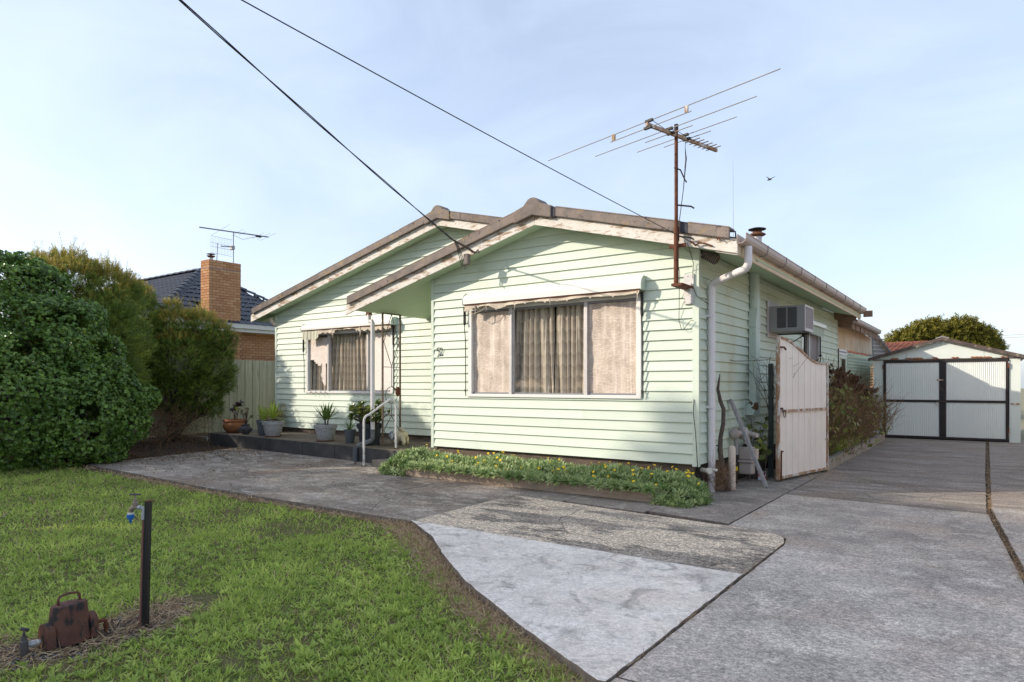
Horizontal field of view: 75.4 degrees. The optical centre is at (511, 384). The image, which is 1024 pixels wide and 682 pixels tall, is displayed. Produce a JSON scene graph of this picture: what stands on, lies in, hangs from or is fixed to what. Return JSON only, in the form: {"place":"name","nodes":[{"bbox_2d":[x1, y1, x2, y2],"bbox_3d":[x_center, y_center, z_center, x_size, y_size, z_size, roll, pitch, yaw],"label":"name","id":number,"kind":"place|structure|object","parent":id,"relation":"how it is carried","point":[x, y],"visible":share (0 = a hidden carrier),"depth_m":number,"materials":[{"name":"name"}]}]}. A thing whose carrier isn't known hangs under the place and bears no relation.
{"place":"outdoors","nodes":[
{"label":"outdoors","id":0,"kind":"place"},
{"bbox_2d":[0,454,581,681],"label":"lawn ground","id":1,"kind":"structure","parent":0,"point":[206,599],"depth_m":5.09,"materials":[{"name":"green plant"}]},
{"bbox_2d":[0,249,161,470],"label":"mirror bush","id":2,"kind":"object","parent":1,"relation":"on","point":[43,431],"visible":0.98,"depth_m":12.79,"materials":[{"name":"green plant"}]},
{"bbox_2d":[0,602,186,677],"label":"dirt patch","id":3,"kind":"object","parent":1,"relation":"on","point":[76,645],"visible":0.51,"depth_m":4.15,"materials":[{"name":"brown soil"}]},
{"bbox_2d":[19,591,108,658],"bbox_3d":[-2.743,1.479,4.079,0.171,0.402,0.505,0,0,36],"label":"water meter","id":4,"kind":"object","parent":3,"relation":"on","point":[72,621],"visible":0.98,"depth_m":4.02,"materials":[{"name":"brown metal"}]},
{"bbox_2d":[0,595,206,672],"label":"pebbles","id":5,"kind":"object","parent":3,"relation":"on","point":[41,657],"visible":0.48,"depth_m":4.03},
{"bbox_2d":[127,493,153,628],"bbox_3d":[-2.470,1.180,4.412,0.178,0.921,0.062,0,0,3],"label":"garden tap","id":6,"kind":"object","parent":3,"relation":"on","point":[145,569],"visible":0.97,"depth_m":4.40,"materials":[{"name":"black metal"}]},
{"bbox_2d":[33,440,230,462],"bbox_3d":[-8.446,1.613,17.363,4.050,0.055,6.600,0,0,36],"label":"mulch bed","id":7,"kind":"object","parent":1,"relation":"on","point":[162,452],"visible":0.29,"depth_m":16.51,"materials":[{"name":"brown soil"}]},
{"bbox_2d":[3,232,172,418],"bbox_3d":[-9.893,-0.847,16.471,3.256,5.097,5.605,0,0,-1],"label":"bottlebrush","id":8,"kind":"object","parent":7,"relation":"on","point":[124,303],"visible":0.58,"depth_m":15.00,"materials":[{"name":"green plant"}]},
{"bbox_2d":[77,394,234,450],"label":"dead twigs","id":9,"kind":"object","parent":7,"relation":"on","point":[170,431],"visible":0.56,"depth_m":17.15,"materials":[{"name":"brown plant"}]},
{"bbox_2d":[141,292,241,441],"bbox_3d":[-9.252,-0.469,18.967,2.415,4.326,2.586,0,0,36],"label":"bottlebrush","id":10,"kind":"object","parent":7,"relation":"on","point":[210,348],"visible":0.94,"depth_m":18.63,"materials":[{"name":"green plant"}]},
{"bbox_2d":[0,357,274,441],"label":"paling fence","id":11,"kind":"object","parent":1,"relation":"on","point":[255,379],"visible":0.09,"depth_m":20.88,"materials":[{"name":"brown wood"}]},
{"bbox_2d":[178,435,207,442],"bbox_3d":[-8.840,1.540,18.659,1.700,0.200,0.250,0,0,36],"label":"timber edging","id":12,"kind":"object","parent":1,"relation":"on","point":[203,439],"visible":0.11,"depth_m":18.49,"materials":[{"name":"brown wood"}]},
{"bbox_2d":[105,440,404,488],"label":"leaf litter","id":13,"kind":"object","parent":1,"relation":"on","point":[158,456],"visible":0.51,"depth_m":14.97,"materials":[{"name":"brown plant"}]},
{"bbox_2d":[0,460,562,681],"bbox_3d":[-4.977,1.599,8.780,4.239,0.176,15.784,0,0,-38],"label":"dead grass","id":14,"kind":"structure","parent":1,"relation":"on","point":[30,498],"depth_m":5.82,"materials":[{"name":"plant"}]},
{"bbox_2d":[372,458,405,469],"bbox_3d":[-2.046,1.542,12.362,1.320,0.235,0.320,0,0,36],"label":"step","id":15,"kind":"object","parent":1,"relation":"on","point":[375,462],"visible":0.23,"depth_m":12.54,"materials":[{"name":"concrete"}]},
{"bbox_2d":[377,444,714,507],"bbox_3d":[0.200,1.372,10.481,6.138,0.582,1.326,0,0,36],"label":"garden bed","id":16,"kind":"object","parent":1,"relation":"on","point":[672,488],"visible":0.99,"depth_m":9.75,"materials":[{"name":"green plant"}]},
{"bbox_2d":[0,0,1023,387],"label":"sky","id":17,"kind":"structure","parent":0,"point":[890,133],"materials":[{"name":"blue"}]},
{"bbox_2d":[66,437,1023,681],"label":"driveway","id":18,"kind":"structure","parent":0,"point":[841,586],"depth_m":5.92,"materials":[{"name":"concrete"}]},
{"bbox_2d":[208,429,451,462],"bbox_3d":[-4.072,1.460,15.570,8.903,0.400,2.037,0,0,39],"label":"porch","id":19,"kind":"object","parent":18,"relation":"on","point":[305,443],"visible":0.38,"depth_m":14.89,"materials":[{"name":"concrete"}]},
{"bbox_2d":[222,400,245,432],"bbox_3d":[-7.334,0.818,17.550,0.610,0.885,0.607,0,0,0],"label":"potted plant","id":20,"kind":"object","parent":19,"relation":"on","point":[228,426],"visible":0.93,"depth_m":17.34,"materials":[{"name":"orange plant"}]},
{"bbox_2d":[237,407,252,433],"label":"potted plant","id":21,"kind":"object","parent":19,"relation":"on","point":[245,428],"visible":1,"depth_m":16.85,"materials":[{"name":"grey plant"}]},
{"bbox_2d":[256,404,271,435],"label":"potted plant","id":22,"kind":"object","parent":19,"relation":"on","point":[260,428],"visible":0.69,"depth_m":16.41,"materials":[{"name":"green plant"}]},
{"bbox_2d":[258,399,287,420],"bbox_3d":[-6.316,0.812,17.742,0.830,0.896,0.734,0,0,36],"label":"potted plant","id":23,"kind":"object","parent":19,"relation":"on","point":[282,405],"visible":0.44,"depth_m":17.71,"materials":[{"name":"green plant"}]},
{"bbox_2d":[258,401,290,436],"bbox_3d":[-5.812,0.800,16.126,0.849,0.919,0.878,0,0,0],"label":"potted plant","id":24,"kind":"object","parent":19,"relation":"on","point":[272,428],"visible":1,"depth_m":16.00,"materials":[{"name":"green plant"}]},
{"bbox_2d":[313,403,342,441],"bbox_3d":[-4.142,0.793,14.857,0.921,0.935,0.696,0,0,36],"label":"potted plant","id":25,"kind":"object","parent":19,"relation":"on","point":[325,432],"visible":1,"depth_m":14.73,"materials":[{"name":"green plant"}]},
{"bbox_2d":[342,418,355,442],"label":"potted plant","id":26,"kind":"object","parent":19,"relation":"on","point":[350,432],"visible":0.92,"depth_m":14.29,"materials":[{"name":"green plant"}]},
{"bbox_2d":[348,398,389,445],"bbox_3d":[-3.006,0.768,13.961,0.874,0.985,0.641,0,0,36],"label":"potted plant","id":27,"kind":"object","parent":19,"relation":"on","point":[359,412],"visible":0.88,"depth_m":13.87,"materials":[{"name":"green plant"}]},
{"bbox_2d":[389,427,408,444],"bbox_3d":[-2.369,1.079,14.046,0.517,0.372,0.269,0,0,36],"label":"garden ornament","id":28,"kind":"object","parent":19,"relation":"on","point":[402,437],"visible":0.86,"depth_m":13.96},
{"bbox_2d":[361,399,397,465],"bbox_3d":[-2.575,0.915,12.950,0.812,1.290,0.122,0,0,-38],"label":"hand rail","id":29,"kind":"object","parent":18,"relation":"on","point":[378,407],"visible":1,"depth_m":12.92,"materials":[{"name":"white metal"}]},
{"bbox_2d":[251,197,881,491],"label":"weatherboard house","id":30,"kind":"structure","parent":18,"relation":"on","point":[534,327],"depth_m":11.31,"materials":[{"name":"green wood"}]},
{"bbox_2d":[241,0,689,241],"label":"phone cable","id":31,"kind":"object","parent":30,"relation":"attached to","point":[440,108],"visible":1,"depth_m":5.88,"materials":[{"name":"black rubber"}]},
{"bbox_2d":[548,68,780,289],"bbox_3d":[2.338,-2.490,9.368,1.580,2.240,3.878,0,0,-40],"label":"tv antenna","id":32,"kind":"object","parent":30,"relation":"attached to","point":[676,245],"visible":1,"depth_m":9.17,"materials":[{"name":"metal"}]},
{"bbox_2d":[700,468,717,473],"bbox_3d":[2.820,1.228,9.514,0.151,0.095,0.236,0,0,-21],"label":"drain stub","id":33,"kind":"object","parent":30,"relation":"attached to","point":[708,470],"visible":1,"depth_m":9.44,"materials":[{"name":"white plastic"}]},
{"bbox_2d":[701,250,720,264],"bbox_3d":[2.848,-1.849,9.549,0.296,0.246,0.174,0,0,18],"label":"caged lamp","id":34,"kind":"object","parent":30,"relation":"attached to","point":[712,257],"visible":0.89,"depth_m":9.49,"materials":[{"name":"metal"}]},
{"bbox_2d":[748,227,765,241],"bbox_3d":[4.808,-2.560,13.002,0.340,1.040,0.340,0,0,36],"label":"flue","id":35,"kind":"object","parent":30,"relation":"on","point":[758,233],"visible":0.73,"depth_m":12.92,"materials":[{"name":"metal"}]},
{"bbox_2d":[748,352,808,411],"bbox_3d":[4.353,0.041,11.098,0.821,1.244,0.893,0,0,-21],"label":"bare vine","id":36,"kind":"object","parent":30,"relation":"attached to","point":[766,369],"visible":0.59,"depth_m":11.19,"materials":[{"name":"brown plant"}]},
{"bbox_2d":[731,336,828,481],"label":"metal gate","id":37,"kind":"structure","parent":30,"relation":"attached to","point":[802,418],"depth_m":11.21,"materials":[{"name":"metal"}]},
{"bbox_2d":[767,300,812,341],"bbox_3d":[5.288,-1.106,12.553,0.652,0.947,0.930,0,0,36],"label":"air conditioner","id":38,"kind":"object","parent":30,"relation":"attached to","point":[790,320],"visible":0.98,"depth_m":12.30,"materials":[{"name":"metal"}]},
{"bbox_2d":[698,452,745,492],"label":"dry stalks","id":39,"kind":"object","parent":18,"relation":"on","point":[722,477],"visible":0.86,"depth_m":9.63,"materials":[{"name":"brown plant"}]},
{"bbox_2d":[716,374,730,491],"bbox_3d":[3.145,0.710,9.828,0.119,1.742,0.247,0,0,-38],"label":"dead branch","id":40,"kind":"object","parent":18,"relation":"on","point":[721,431],"visible":0.95,"depth_m":9.86,"materials":[{"name":"brown wood"}]},
{"bbox_2d":[728,446,735,489],"bbox_3d":[3.295,1.240,9.927,0.104,0.660,0.102,0,0,36],"label":"bollard","id":41,"kind":"object","parent":18,"relation":"on","point":[732,452],"visible":0.91,"depth_m":9.88,"materials":[{"name":"beige plastic"}]},
{"bbox_2d":[729,427,758,482],"bbox_3d":[3.740,1.128,10.625,0.400,0.903,0.498,0,0,36],"label":"gas meter","id":42,"kind":"object","parent":18,"relation":"on","point":[745,461],"visible":0.77,"depth_m":10.63,"materials":[{"name":"grey metal"}]},
{"bbox_2d":[753,449,758,459],"bbox_3d":[3.922,1.115,10.659,0.063,0.170,0.120,0,0,36],"label":"index window","id":43,"kind":"structure","parent":42,"relation":"in","point":[756,451],"depth_m":10.62,"materials":[{"name":"beige plastic"}]},
{"bbox_2d":[729,399,768,487],"bbox_3d":[3.674,0.895,10.314,0.080,1.351,0.644,0,0,-44],"label":"timber plank","id":44,"kind":"object","parent":18,"relation":"on","point":[749,445],"visible":1,"depth_m":10.28,"materials":[{"name":"grey wood"}]},
{"bbox_2d":[738,400,771,479],"bbox_3d":[4.058,0.921,11.098,0.517,1.342,0.772,0,0,36],"label":"hydrangea","id":45,"kind":"object","parent":18,"relation":"on","point":[765,451],"visible":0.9,"depth_m":10.96,"materials":[{"name":"green plant"}]},
{"bbox_2d":[768,363,773,477],"bbox_3d":[4.377,0.625,11.207,0.070,1.970,0.080,0,0,36],"label":"gate post","id":46,"kind":"object","parent":18,"relation":"on","point":[770,434],"visible":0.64,"depth_m":11.17,"materials":[{"name":"white wood"}]},
{"bbox_2d":[614,443,1023,681],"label":"joint weeds","id":47,"kind":"object","parent":18,"relation":"on","point":[1017,558],"visible":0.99,"depth_m":6.02,"materials":[{"name":"green plant"}]},
{"bbox_2d":[802,469,847,480],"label":"dry clippings","id":48,"kind":"object","parent":18,"relation":"on","point":[821,476],"visible":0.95,"depth_m":11.34,"materials":[{"name":"brown plant"}]},
{"bbox_2d":[821,433,884,471],"bbox_3d":[7.780,1.510,15.615,0.870,0.300,8.150,0,0,36],"label":"kerb edging","id":49,"kind":"object","parent":18,"relation":"on","point":[833,463],"visible":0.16,"depth_m":14.09,"materials":[{"name":"grey concrete"}]},
{"bbox_2d":[774,436,870,471],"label":"garden soil","id":50,"kind":"structure","parent":0,"point":[817,471],"depth_m":12.46,"materials":[{"name":"brown soil"}]},
{"bbox_2d":[774,355,905,460],"bbox_3d":[7.500,0.421,15.089,2.612,2.217,8.062,0,0,36],"label":"hydrangea","id":51,"kind":"object","parent":50,"relation":"on","point":[848,407],"visible":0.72,"depth_m":13.66,"materials":[{"name":"green plant"}]},
{"bbox_2d":[868,336,1023,442],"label":"garage","id":52,"kind":"structure","parent":0,"point":[973,392],"depth_m":18.68,"materials":[{"name":"metal"}]},
{"bbox_2d":[882,360,946,438],"bbox_3d":[11.632,0.410,19.192,1.590,2.240,0.079,0,0,36],"label":"door","id":53,"kind":"structure","parent":52,"relation":"in","point":[921,381],"depth_m":19.18,"materials":[{"name":"metal"}]},
{"bbox_2d":[943,359,1008,440],"bbox_3d":[12.834,0.410,18.349,1.495,2.240,0.051,0,0,36],"label":"door","id":54,"kind":"structure","parent":52,"relation":"in","point":[975,391],"depth_m":18.34,"materials":[{"name":"white metal"}]},
{"bbox_2d":[869,388,1023,440],"bbox_3d":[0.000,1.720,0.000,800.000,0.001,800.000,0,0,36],"label":"ground","id":55,"kind":"structure","parent":0,"point":[1022,414],"depth_m":36.05,"materials":[{"name":"grey concrete"}]},
{"bbox_2d":[26,253,274,436],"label":"brick house","id":56,"kind":"structure","parent":55,"relation":"on","point":[217,283],"depth_m":21.84,"materials":[{"name":"brick"}]},
{"bbox_2d":[211,235,234,259],"bbox_3d":[-9.329,-4.357,21.407,0.192,0.835,0.740,0,0,39],"label":"grid aerial","id":57,"kind":"object","parent":56,"relation":"on","point":[232,247],"visible":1,"depth_m":21.42,"materials":[{"name":"white metal"}]},
{"bbox_2d":[199,224,272,262],"bbox_3d":[-9.119,-4.390,21.908,2.056,1.300,2.292,0,0,36],"label":"tv antenna","id":58,"kind":"object","parent":56,"relation":"on","point":[259,236],"visible":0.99,"depth_m":21.77,"materials":[{"name":"metal"}]},
{"bbox_2d":[0,465,591,681],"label":"straw","id":59,"kind":"object","parent":55,"relation":"on","point":[437,561],"visible":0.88,"depth_m":4.73,"materials":[{"name":"brown plant"}]},
{"bbox_2d":[868,334,890,356],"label":"shed","id":60,"kind":"structure","parent":55,"relation":"on","point":[880,347],"depth_m":26.99,"materials":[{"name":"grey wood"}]},
{"bbox_2d":[847,341,958,385],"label":"red roof house","id":61,"kind":"structure","parent":55,"relation":"on","point":[893,346],"depth_m":35.41,"materials":[{"name":"tile"}]},
{"bbox_2d":[882,312,1009,358],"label":"tree","id":62,"kind":"object","parent":55,"relation":"on","point":[966,328],"visible":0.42,"depth_m":41.45,"materials":[{"name":"green plant"}]},
{"bbox_3d":[-9.048,-3.490,-3.361,2.000,10.500,0.320,0,0,36],"label":"power pole","id":63,"kind":"object","parent":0,"visible":0},
{"bbox_2d":[179,0,453,239],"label":"service cable","id":64,"kind":"object","parent":63,"relation":"attached to","point":[275,85],"visible":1,"depth_m":8.24,"materials":[{"name":"black rubber"}]}
]}

